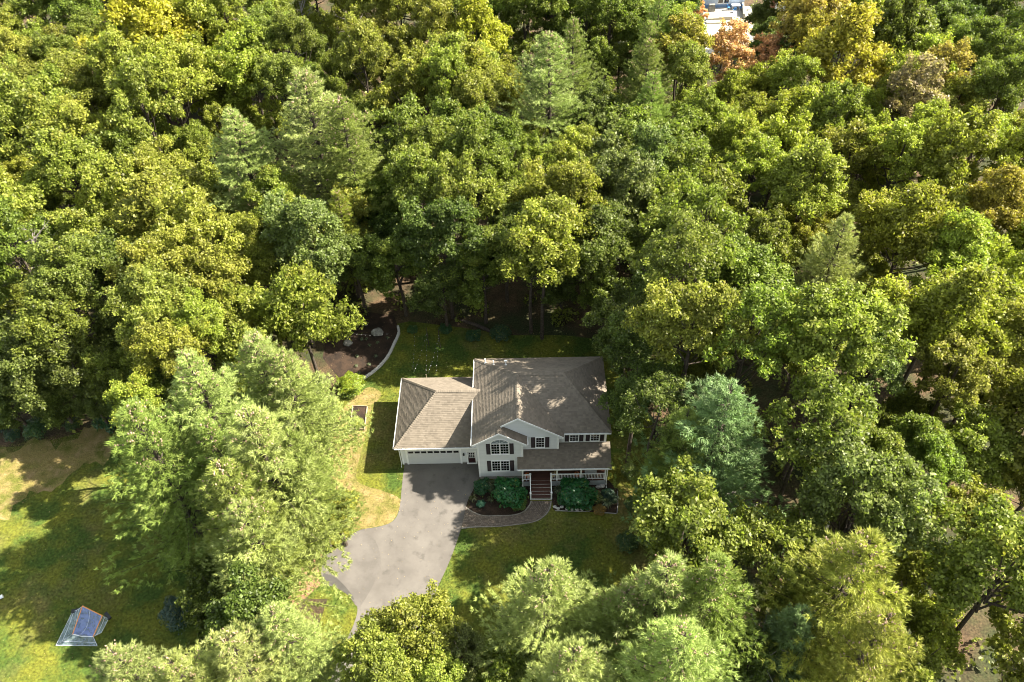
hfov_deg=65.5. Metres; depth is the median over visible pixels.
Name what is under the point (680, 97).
young tree
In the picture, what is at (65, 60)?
oak tree
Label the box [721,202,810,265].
oak tree
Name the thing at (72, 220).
oak tree
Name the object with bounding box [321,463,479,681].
driveway
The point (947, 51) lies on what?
maple tree
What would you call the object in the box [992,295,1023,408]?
oak tree
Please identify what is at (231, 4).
oak tree
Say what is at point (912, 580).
young tree
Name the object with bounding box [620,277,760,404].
oak tree
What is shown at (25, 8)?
oak tree
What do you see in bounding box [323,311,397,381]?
back garden bed
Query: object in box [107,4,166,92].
oak tree
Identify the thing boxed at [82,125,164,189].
oak tree
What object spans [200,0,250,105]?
oak tree
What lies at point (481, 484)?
shrub
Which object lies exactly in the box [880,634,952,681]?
young tree
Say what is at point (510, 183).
oak tree
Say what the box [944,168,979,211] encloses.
young tree
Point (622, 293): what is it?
young tree
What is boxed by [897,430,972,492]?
oak tree
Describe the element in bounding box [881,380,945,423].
young tree
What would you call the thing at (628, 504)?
shrub
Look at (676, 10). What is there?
oak tree
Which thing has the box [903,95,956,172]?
oak tree
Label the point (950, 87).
oak tree
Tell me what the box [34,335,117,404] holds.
oak tree
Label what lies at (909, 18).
oak tree
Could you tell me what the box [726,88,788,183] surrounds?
oak tree
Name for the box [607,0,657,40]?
oak tree
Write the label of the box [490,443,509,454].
window
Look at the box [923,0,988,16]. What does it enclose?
oak tree
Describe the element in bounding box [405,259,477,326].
young tree
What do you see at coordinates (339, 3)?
oak tree
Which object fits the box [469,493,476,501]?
ornamental grass
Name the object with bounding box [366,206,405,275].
young tree
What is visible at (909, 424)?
oak tree
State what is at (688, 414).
tree
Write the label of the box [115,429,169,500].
oak tree
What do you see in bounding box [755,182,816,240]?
young tree
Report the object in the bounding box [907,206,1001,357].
oak tree
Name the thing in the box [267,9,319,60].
oak tree
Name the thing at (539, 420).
house
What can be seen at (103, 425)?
shrub
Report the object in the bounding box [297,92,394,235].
pine tree
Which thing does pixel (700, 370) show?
young tree
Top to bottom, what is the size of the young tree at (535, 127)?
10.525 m
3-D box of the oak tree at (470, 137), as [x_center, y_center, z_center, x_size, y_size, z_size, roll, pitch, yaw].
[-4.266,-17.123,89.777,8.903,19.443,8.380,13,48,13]
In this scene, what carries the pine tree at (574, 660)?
on the lawn at (551, 516)
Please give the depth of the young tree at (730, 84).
101.94 m
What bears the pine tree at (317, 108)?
on the ground at (514, 314)
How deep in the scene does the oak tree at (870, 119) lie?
90.78 m
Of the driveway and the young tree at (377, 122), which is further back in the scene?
the young tree at (377, 122)
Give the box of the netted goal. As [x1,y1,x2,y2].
[56,606,111,645]
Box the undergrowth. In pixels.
[8,0,1023,680]
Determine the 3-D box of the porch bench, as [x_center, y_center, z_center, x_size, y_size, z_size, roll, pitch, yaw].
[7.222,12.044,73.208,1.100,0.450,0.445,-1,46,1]
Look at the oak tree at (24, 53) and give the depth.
109.47 m
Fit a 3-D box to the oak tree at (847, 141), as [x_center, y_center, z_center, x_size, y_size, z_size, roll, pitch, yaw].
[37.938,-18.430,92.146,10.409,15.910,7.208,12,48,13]
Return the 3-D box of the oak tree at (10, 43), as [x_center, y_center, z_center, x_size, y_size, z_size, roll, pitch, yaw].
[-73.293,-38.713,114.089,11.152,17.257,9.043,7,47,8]
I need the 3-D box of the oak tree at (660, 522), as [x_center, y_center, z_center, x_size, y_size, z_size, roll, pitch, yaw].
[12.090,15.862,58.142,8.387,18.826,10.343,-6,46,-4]
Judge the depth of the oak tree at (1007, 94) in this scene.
92.39 m
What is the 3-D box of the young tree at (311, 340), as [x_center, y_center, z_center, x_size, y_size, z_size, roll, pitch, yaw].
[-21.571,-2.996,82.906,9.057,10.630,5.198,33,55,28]
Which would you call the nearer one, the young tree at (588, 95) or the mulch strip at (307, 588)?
the mulch strip at (307, 588)
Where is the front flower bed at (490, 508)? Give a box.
[466,479,529,515]
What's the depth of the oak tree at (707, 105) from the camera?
95.27 m
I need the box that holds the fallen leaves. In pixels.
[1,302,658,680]
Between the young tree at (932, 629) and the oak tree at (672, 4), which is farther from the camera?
the oak tree at (672, 4)
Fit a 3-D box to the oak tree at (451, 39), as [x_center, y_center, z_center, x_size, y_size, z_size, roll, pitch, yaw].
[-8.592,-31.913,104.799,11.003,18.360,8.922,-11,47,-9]
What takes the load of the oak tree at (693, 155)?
on the ground at (514, 314)
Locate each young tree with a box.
[0,262,51,343]
[0,307,30,385]
[0,378,38,433]
[29,371,77,430]
[42,186,75,215]
[65,381,113,431]
[81,298,138,372]
[106,400,132,431]
[128,358,187,430]
[145,114,180,155]
[173,138,221,182]
[174,550,235,648]
[175,118,219,178]
[198,276,257,356]
[200,169,246,218]
[201,101,240,174]
[209,319,281,403]
[231,94,265,156]
[235,240,279,289]
[252,97,289,165]
[273,264,336,347]
[288,55,331,140]
[292,0,324,50]
[299,22,330,71]
[303,5,340,71]
[318,71,347,140]
[320,48,357,87]
[322,4,349,38]
[324,227,396,310]
[331,2,365,18]
[331,180,373,238]
[342,87,369,147]
[348,171,405,237]
[352,233,442,316]
[355,90,398,144]
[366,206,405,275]
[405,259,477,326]
[440,246,516,323]
[463,632,535,681]
[467,199,524,302]
[494,53,526,118]
[497,21,532,61]
[509,35,543,104]
[511,130,556,177]
[515,117,554,179]
[529,9,561,77]
[533,273,579,316]
[536,13,576,62]
[558,79,621,135]
[576,35,620,82]
[577,259,631,328]
[578,7,607,50]
[587,8,625,75]
[591,76,623,126]
[592,280,639,361]
[610,41,634,92]
[671,75,707,127]
[671,348,724,398]
[709,65,751,108]
[716,622,790,681]
[727,55,781,106]
[743,0,780,53]
[747,16,787,65]
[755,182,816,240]
[790,202,843,283]
[818,177,859,265]
[834,239,902,296]
[844,165,912,233]
[863,403,910,453]
[875,541,964,631]
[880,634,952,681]
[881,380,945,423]
[884,595,968,681]
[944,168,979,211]
[1002,460,1023,513]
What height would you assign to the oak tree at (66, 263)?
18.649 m
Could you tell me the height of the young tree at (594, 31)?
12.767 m
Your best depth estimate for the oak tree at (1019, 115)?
88.76 m
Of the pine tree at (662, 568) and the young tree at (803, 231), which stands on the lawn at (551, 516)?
the pine tree at (662, 568)
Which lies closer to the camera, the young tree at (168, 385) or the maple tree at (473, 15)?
the young tree at (168, 385)
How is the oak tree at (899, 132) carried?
on the ground at (514, 314)
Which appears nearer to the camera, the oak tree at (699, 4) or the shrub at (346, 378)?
the shrub at (346, 378)
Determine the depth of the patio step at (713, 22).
137.93 m
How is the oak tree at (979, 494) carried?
on the ground at (514, 314)
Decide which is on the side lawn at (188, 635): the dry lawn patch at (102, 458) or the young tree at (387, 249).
the dry lawn patch at (102, 458)
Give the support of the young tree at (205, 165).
on the ground at (514, 314)
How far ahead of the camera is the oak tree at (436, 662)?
51.98 m
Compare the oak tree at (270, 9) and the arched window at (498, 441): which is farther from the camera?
the oak tree at (270, 9)
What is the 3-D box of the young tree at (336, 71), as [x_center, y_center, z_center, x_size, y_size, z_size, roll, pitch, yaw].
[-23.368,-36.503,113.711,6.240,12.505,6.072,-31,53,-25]
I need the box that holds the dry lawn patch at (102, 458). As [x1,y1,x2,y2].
[0,424,114,519]
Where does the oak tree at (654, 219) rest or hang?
on the ground at (514, 314)
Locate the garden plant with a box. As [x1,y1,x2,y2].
[353,418,364,426]
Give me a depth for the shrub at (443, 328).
87.26 m
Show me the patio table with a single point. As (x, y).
(735, 4)
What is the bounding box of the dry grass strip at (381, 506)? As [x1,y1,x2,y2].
[332,387,400,529]
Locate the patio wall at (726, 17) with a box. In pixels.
[718,16,733,19]
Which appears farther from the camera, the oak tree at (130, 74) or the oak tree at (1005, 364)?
the oak tree at (130, 74)
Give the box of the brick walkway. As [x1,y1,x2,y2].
[461,501,551,528]
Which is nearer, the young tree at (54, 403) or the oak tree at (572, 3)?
the young tree at (54, 403)
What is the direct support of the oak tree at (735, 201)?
on the ground at (514, 314)
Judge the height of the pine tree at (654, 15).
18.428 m
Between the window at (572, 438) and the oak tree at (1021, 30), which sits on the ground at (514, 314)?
the oak tree at (1021, 30)
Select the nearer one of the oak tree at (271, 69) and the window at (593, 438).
the window at (593, 438)
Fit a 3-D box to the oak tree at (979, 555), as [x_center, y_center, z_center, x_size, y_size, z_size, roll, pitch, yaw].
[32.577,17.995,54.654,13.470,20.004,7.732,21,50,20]
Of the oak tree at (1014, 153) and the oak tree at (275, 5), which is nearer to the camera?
the oak tree at (1014, 153)
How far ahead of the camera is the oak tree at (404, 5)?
112.51 m
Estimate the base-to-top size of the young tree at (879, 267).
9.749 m
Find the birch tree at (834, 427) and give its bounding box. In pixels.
[824,407,870,528]
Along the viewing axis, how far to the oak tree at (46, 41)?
109.23 m
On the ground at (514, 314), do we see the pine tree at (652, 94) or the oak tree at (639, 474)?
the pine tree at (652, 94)
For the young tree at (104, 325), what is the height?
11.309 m
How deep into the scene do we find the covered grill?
140.89 m
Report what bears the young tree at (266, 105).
on the ground at (514, 314)
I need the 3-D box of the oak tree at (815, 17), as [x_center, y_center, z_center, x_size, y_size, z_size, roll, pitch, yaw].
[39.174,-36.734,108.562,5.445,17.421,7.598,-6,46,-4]
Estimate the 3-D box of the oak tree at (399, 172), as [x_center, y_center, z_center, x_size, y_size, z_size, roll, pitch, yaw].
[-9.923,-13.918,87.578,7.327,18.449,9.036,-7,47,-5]
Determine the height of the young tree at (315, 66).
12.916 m
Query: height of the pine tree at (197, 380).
22.308 m
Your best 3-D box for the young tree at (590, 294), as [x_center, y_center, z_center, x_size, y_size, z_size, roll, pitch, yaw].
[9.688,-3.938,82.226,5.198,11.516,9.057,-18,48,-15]
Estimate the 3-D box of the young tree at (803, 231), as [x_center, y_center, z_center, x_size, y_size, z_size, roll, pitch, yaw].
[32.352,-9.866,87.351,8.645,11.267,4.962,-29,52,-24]
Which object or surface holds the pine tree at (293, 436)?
on the lawn at (551, 516)
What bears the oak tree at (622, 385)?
on the lawn at (551, 516)
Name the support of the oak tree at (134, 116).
on the ground at (514, 314)
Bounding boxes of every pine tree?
[83,638,247,681]
[93,396,270,593]
[146,639,263,681]
[159,348,284,521]
[166,452,340,630]
[180,416,290,544]
[192,496,351,632]
[194,403,357,587]
[200,609,341,681]
[208,107,309,221]
[221,328,348,478]
[250,65,385,231]
[251,600,354,681]
[255,346,373,495]
[269,427,367,568]
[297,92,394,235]
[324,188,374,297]
[468,555,622,681]
[484,30,607,173]
[521,635,623,681]
[525,16,610,135]
[556,570,651,677]
[576,547,712,681]
[596,614,751,681]
[601,36,677,133]
[615,0,678,101]
[615,20,676,121]
[619,372,796,564]
[621,550,770,681]
[626,70,675,120]
[719,522,914,681]
[746,602,819,681]
[774,598,925,681]
[791,212,874,343]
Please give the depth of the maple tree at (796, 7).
106.83 m
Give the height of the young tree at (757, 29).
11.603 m
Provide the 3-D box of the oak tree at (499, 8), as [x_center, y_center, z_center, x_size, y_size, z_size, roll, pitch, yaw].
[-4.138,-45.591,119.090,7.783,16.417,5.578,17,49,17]
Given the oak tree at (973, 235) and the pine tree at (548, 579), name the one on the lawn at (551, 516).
the pine tree at (548, 579)
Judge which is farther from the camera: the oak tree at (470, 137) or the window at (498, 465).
the oak tree at (470, 137)
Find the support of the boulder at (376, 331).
on the back garden bed at (337, 361)
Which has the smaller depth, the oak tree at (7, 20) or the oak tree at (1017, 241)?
the oak tree at (1017, 241)
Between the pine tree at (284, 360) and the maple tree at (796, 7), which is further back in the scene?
the maple tree at (796, 7)
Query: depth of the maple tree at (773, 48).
108.24 m
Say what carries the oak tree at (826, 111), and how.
on the ground at (514, 314)
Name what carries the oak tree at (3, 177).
on the ground at (514, 314)
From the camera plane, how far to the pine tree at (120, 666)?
48.00 m
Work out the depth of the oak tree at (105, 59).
98.69 m
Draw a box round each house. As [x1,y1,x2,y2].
[393,356,611,499]
[704,0,744,7]
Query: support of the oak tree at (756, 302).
on the ground at (514, 314)
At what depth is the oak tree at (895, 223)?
74.92 m
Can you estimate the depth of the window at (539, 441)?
71.31 m
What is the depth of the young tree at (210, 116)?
101.09 m
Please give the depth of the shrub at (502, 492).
71.44 m
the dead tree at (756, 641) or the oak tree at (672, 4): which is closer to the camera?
the dead tree at (756, 641)
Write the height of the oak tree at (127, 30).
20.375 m
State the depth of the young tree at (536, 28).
120.05 m
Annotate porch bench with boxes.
[585,470,596,474]
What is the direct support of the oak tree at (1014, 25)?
on the ground at (514, 314)
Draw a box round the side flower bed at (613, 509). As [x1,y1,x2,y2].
[552,479,617,512]
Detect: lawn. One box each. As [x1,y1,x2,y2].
[0,429,210,681]
[307,321,676,681]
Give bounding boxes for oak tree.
[0,0,26,33]
[0,0,50,20]
[0,22,19,63]
[0,25,46,68]
[0,50,33,143]
[0,62,28,105]
[0,66,70,207]
[0,142,21,171]
[0,153,66,199]
[0,165,53,284]
[0,181,46,266]
[0,194,70,337]
[0,253,24,305]
[0,313,58,413]
[3,362,24,428]
[5,0,56,22]
[7,282,100,367]
[10,61,92,168]
[12,16,61,63]
[16,210,58,279]
[19,125,111,211]
[20,231,113,333]
[24,61,51,87]
[30,30,88,125]
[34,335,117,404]
[35,90,130,187]
[36,46,97,122]
[37,22,91,113]
[42,202,120,308]
[47,0,103,25]
[53,226,166,304]
[57,71,114,127]
[65,8,109,48]
[70,153,153,235]
[74,0,209,122]
[74,346,135,400]
[80,19,137,85]
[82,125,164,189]
[84,19,140,113]
[95,102,166,153]
[97,0,111,18]
[99,256,191,384]
[102,368,174,467]
[103,48,185,157]
[104,226,212,366]
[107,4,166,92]
[108,165,216,253]
[115,131,197,200]
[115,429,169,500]
[120,317,211,409]
[122,0,190,35]
[134,32,222,120]
[134,39,178,141]
[136,163,235,271]
[137,48,208,177]
[149,183,250,316]
[170,282,235,400]
[171,234,252,330]
[172,0,236,49]
[177,30,233,127]
[200,0,242,20]
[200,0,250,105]
[200,556,293,677]
[202,18,275,140]
[210,210,274,291]
[221,11,279,115]
[227,0,253,7]
[236,256,365,388]
[240,9,285,132]
[241,162,302,263]
[244,0,301,49]
[246,0,290,100]
[248,51,316,159]
[250,0,311,95]
[257,192,329,266]
[259,188,353,307]
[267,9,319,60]
[305,0,323,15]
[328,0,352,17]
[331,11,391,142]
[331,615,424,681]
[342,0,409,35]
[350,23,401,127]
[360,578,464,663]
[361,8,400,97]
[362,91,451,212]
[363,0,424,88]
[364,41,441,126]
[380,136,448,272]
[385,21,427,68]
[391,116,476,182]
[391,195,492,318]
[399,29,470,95]
[406,47,429,113]
[409,632,467,681]
[411,0,453,41]
[416,42,468,114]
[423,94,473,202]
[423,149,509,290]
[427,0,492,34]
[436,108,514,227]
[441,64,504,164]
[441,619,486,681]
[444,101,522,224]
[461,0,504,16]
[473,21,515,58]
[473,153,531,216]
[477,41,499,100]
[482,211,583,333]
[493,0,512,23]
[496,190,597,339]
[503,0,548,86]
[506,155,609,233]
[526,0,568,30]
[544,120,602,204]
[548,1,593,61]
[555,0,608,82]
[558,199,642,322]
[572,148,623,209]
[574,0,643,79]
[578,112,635,201]
[580,195,636,285]
[580,293,659,377]
[592,147,661,270]
[592,311,684,427]
[596,359,671,462]
[599,101,669,177]
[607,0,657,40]
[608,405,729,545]
[611,200,706,278]
[613,371,704,473]
[617,0,672,53]
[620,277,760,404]
[623,119,688,235]
[623,210,724,352]
[626,453,756,594]
[628,246,680,358]
[631,173,686,239]
[635,469,660,499]
[637,0,687,40]
[644,102,714,194]
[648,7,714,118]
[655,166,749,351]
[663,0,707,95]
[665,39,714,93]
[667,82,739,144]
[670,0,702,11]
[677,156,761,253]
[694,282,807,380]
[696,230,804,315]
[702,280,820,449]
[706,104,759,178]
[712,27,738,73]
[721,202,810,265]
[723,126,788,213]
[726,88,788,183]
[727,109,817,211]
[732,499,830,625]
[744,367,882,510]
[754,84,821,191]
[755,21,805,102]
[760,134,849,233]
[761,276,918,479]
[764,46,826,147]
[769,310,846,435]
[781,525,865,598]
[788,6,834,50]
[791,426,948,559]
[806,77,872,150]
[815,115,896,181]
[829,0,884,62]
[832,107,905,193]
[838,330,907,412]
[843,84,889,173]
[847,425,921,528]
[850,0,946,88]
[851,273,952,408]
[853,177,966,277]
[853,179,971,267]
[856,116,937,251]
[873,0,906,76]
[873,410,957,507]
[874,48,935,167]
[894,261,1021,392]
[897,27,958,86]
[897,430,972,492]
[901,263,971,385]
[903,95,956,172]
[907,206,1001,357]
[908,0,969,36]
[909,105,1006,204]
[911,332,999,417]
[914,490,1023,630]
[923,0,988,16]
[929,342,1023,424]
[931,399,1021,513]
[938,72,992,115]
[942,15,987,74]
[942,474,1023,563]
[944,14,1006,71]
[947,285,1023,397]
[948,0,987,18]
[948,160,1023,237]
[952,52,1023,162]
[955,109,1018,163]
[959,26,1014,71]
[968,0,1023,71]
[971,32,1023,158]
[978,367,1023,492]
[982,121,1023,178]
[984,579,1023,681]
[987,234,1023,301]
[991,23,1023,112]
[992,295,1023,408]
[996,218,1023,297]
[1003,0,1023,34]
[1010,7,1023,23]
[1011,108,1023,127]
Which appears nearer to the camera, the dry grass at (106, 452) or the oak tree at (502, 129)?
the dry grass at (106, 452)
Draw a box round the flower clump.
[592,504,606,515]
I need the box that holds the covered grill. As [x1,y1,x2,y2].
[708,4,714,11]
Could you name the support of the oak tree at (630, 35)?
on the ground at (514, 314)
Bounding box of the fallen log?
[460,319,489,331]
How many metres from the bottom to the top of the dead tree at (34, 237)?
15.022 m
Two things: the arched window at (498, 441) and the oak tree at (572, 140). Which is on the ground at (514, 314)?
the oak tree at (572, 140)
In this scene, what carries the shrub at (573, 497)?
on the side flower bed at (613, 509)
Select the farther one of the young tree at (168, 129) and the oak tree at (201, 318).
the young tree at (168, 129)
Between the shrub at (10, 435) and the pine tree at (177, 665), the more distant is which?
the shrub at (10, 435)
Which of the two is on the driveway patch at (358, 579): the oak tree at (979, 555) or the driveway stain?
the driveway stain
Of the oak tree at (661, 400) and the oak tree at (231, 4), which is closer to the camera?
the oak tree at (661, 400)
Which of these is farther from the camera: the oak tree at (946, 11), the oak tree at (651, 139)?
the oak tree at (946, 11)
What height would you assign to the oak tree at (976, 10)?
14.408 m
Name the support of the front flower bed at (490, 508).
on the lawn at (551, 516)
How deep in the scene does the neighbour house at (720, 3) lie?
141.80 m
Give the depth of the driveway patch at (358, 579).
68.54 m
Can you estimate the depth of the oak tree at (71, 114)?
91.38 m
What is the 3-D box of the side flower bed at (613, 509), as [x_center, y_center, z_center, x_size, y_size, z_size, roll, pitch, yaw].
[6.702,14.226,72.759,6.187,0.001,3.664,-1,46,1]
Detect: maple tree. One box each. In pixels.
[312,485,358,546]
[435,40,513,169]
[443,0,514,53]
[692,0,709,18]
[706,17,757,80]
[737,29,794,113]
[768,0,851,78]
[791,0,896,98]
[872,50,950,188]
[910,36,980,155]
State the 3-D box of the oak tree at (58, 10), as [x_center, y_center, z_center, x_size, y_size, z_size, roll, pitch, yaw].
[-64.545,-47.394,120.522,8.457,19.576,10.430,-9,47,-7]
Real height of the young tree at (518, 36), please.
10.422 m
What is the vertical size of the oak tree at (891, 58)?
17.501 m
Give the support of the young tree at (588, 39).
on the ground at (514, 314)
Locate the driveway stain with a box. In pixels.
[322,573,353,599]
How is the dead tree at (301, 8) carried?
on the ground at (514, 314)
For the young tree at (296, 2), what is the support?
on the ground at (514, 314)
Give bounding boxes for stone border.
[363,325,399,379]
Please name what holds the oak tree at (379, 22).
on the ground at (514, 314)
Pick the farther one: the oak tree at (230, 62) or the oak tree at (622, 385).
the oak tree at (230, 62)
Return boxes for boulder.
[343,339,352,345]
[371,327,382,335]
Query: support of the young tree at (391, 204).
on the ground at (514, 314)
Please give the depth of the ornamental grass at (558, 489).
72.73 m
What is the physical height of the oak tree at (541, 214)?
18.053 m
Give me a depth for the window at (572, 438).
71.85 m
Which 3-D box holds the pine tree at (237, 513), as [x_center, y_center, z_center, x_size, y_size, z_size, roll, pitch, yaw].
[-18.160,16.993,58.960,11.588,17.423,10.793,31,55,28]
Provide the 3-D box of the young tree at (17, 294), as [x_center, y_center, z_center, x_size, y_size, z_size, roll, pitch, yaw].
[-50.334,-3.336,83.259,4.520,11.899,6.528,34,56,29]
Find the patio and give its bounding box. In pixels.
[703,6,752,52]
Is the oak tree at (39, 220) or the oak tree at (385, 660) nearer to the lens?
the oak tree at (385, 660)
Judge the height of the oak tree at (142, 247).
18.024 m
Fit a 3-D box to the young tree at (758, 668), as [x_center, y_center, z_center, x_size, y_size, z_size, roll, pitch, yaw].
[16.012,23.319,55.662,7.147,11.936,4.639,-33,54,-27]
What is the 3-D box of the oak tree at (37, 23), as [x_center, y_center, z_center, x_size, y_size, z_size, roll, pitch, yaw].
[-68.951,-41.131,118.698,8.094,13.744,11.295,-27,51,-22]
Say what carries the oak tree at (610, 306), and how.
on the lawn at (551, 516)
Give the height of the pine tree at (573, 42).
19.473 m
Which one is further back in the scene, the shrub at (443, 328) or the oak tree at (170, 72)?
the oak tree at (170, 72)
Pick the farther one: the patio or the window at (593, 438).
the patio
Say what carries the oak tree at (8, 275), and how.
on the ground at (514, 314)
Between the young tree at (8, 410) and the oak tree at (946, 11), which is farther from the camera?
the oak tree at (946, 11)
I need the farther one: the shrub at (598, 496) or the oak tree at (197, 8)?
the oak tree at (197, 8)
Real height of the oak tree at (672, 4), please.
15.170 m
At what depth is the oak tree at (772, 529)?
53.59 m
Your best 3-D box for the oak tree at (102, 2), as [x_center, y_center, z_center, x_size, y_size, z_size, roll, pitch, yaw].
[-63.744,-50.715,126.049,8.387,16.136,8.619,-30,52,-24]
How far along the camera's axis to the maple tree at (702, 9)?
128.66 m
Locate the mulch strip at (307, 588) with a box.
[290,550,325,604]
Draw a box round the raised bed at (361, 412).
[351,405,367,430]
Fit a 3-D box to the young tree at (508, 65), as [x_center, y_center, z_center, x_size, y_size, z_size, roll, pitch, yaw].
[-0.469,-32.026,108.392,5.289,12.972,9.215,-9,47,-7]
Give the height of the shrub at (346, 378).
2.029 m
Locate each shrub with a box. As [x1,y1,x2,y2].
[3,428,21,441]
[22,416,48,440]
[62,417,80,431]
[91,406,115,433]
[157,594,194,634]
[336,370,365,397]
[406,325,417,333]
[439,323,452,333]
[465,329,480,342]
[473,477,490,496]
[476,499,485,507]
[486,479,494,492]
[489,324,511,342]
[491,476,528,508]
[512,498,526,510]
[557,476,597,509]
[557,492,579,510]
[593,490,602,503]
[601,488,614,499]
[608,493,619,503]
[615,529,638,553]
[620,462,639,479]
[623,494,638,514]
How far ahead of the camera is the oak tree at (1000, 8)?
111.33 m
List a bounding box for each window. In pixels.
[490,439,508,443]
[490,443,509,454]
[491,460,509,471]
[535,437,544,447]
[569,435,578,441]
[590,435,599,441]
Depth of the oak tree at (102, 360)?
72.56 m
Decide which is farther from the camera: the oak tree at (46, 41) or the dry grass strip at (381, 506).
the oak tree at (46, 41)
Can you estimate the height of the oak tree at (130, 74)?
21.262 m
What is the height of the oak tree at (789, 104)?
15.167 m
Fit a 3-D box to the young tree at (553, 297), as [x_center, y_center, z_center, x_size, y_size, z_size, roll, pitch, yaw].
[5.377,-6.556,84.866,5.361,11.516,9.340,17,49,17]
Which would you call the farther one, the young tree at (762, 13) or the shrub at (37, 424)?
the young tree at (762, 13)
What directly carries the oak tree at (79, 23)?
on the ground at (514, 314)
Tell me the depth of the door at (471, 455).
74.93 m
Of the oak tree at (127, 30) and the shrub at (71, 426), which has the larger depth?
the oak tree at (127, 30)
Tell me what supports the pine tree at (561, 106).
on the ground at (514, 314)
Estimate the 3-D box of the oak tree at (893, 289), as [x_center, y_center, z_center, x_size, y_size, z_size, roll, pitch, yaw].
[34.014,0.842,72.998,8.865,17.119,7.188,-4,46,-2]
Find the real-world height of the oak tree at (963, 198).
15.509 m
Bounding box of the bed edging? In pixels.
[555,510,588,511]
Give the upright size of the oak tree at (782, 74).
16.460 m
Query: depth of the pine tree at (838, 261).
74.52 m
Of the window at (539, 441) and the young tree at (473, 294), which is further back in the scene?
the young tree at (473, 294)
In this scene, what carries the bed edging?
on the side flower bed at (613, 509)
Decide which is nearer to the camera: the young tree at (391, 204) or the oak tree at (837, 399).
the oak tree at (837, 399)
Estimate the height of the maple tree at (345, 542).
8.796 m
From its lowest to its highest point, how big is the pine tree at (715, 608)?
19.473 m
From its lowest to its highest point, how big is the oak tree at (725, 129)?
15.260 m
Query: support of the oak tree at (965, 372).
on the ground at (514, 314)
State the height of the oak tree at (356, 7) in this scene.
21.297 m
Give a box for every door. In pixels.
[407,450,460,463]
[468,452,475,462]
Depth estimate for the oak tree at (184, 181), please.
88.66 m
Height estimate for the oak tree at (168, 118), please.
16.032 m
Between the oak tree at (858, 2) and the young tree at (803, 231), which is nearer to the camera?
the young tree at (803, 231)
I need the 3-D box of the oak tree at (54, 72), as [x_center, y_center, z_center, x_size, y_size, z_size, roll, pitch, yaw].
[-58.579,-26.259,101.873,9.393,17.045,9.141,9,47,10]
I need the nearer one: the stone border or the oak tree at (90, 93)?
the stone border
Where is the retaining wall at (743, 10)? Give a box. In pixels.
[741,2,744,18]
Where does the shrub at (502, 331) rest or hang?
on the lawn at (551, 516)
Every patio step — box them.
[706,16,718,19]
[706,20,720,23]
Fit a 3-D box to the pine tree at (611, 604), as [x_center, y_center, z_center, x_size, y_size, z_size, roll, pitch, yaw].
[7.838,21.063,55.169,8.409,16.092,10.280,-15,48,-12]
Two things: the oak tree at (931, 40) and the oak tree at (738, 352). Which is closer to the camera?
the oak tree at (738, 352)
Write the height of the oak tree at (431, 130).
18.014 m
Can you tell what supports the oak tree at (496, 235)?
on the ground at (514, 314)
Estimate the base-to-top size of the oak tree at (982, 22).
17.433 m
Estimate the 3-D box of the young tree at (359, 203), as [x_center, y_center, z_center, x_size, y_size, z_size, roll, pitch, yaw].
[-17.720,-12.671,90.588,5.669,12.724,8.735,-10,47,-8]
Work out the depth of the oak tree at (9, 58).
106.91 m
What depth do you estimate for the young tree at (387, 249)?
82.72 m
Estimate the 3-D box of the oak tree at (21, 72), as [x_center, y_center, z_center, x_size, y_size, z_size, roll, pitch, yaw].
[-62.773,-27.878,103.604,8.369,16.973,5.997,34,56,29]
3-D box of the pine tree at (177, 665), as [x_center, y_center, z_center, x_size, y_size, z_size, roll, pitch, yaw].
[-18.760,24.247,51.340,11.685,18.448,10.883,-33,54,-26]
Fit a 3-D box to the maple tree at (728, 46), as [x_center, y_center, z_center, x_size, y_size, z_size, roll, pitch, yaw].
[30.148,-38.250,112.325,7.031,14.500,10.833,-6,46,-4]
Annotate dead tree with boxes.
[13,219,75,313]
[291,0,326,27]
[714,477,765,541]
[723,604,795,681]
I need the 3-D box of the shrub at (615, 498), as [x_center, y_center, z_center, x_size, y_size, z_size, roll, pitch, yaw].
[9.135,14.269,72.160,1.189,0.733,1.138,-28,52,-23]
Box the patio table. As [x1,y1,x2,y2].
[731,3,740,8]
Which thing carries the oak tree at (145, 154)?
on the ground at (514, 314)
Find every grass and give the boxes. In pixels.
[0,387,399,528]
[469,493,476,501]
[553,483,561,492]
[601,498,613,509]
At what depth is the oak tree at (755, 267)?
73.45 m
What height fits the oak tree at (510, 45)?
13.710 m
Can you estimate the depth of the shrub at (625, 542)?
68.54 m
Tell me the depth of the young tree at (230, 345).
70.53 m
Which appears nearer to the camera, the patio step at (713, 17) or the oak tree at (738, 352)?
the oak tree at (738, 352)
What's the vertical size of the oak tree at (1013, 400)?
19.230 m
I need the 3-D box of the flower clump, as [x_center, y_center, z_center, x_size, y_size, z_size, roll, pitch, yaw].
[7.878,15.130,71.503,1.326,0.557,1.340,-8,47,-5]
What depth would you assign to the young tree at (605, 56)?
109.08 m
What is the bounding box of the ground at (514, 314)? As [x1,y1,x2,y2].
[0,0,1023,681]
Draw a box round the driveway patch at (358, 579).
[322,530,380,606]
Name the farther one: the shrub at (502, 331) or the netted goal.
the shrub at (502, 331)
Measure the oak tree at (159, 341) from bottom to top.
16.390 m
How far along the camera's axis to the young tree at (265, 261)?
81.88 m

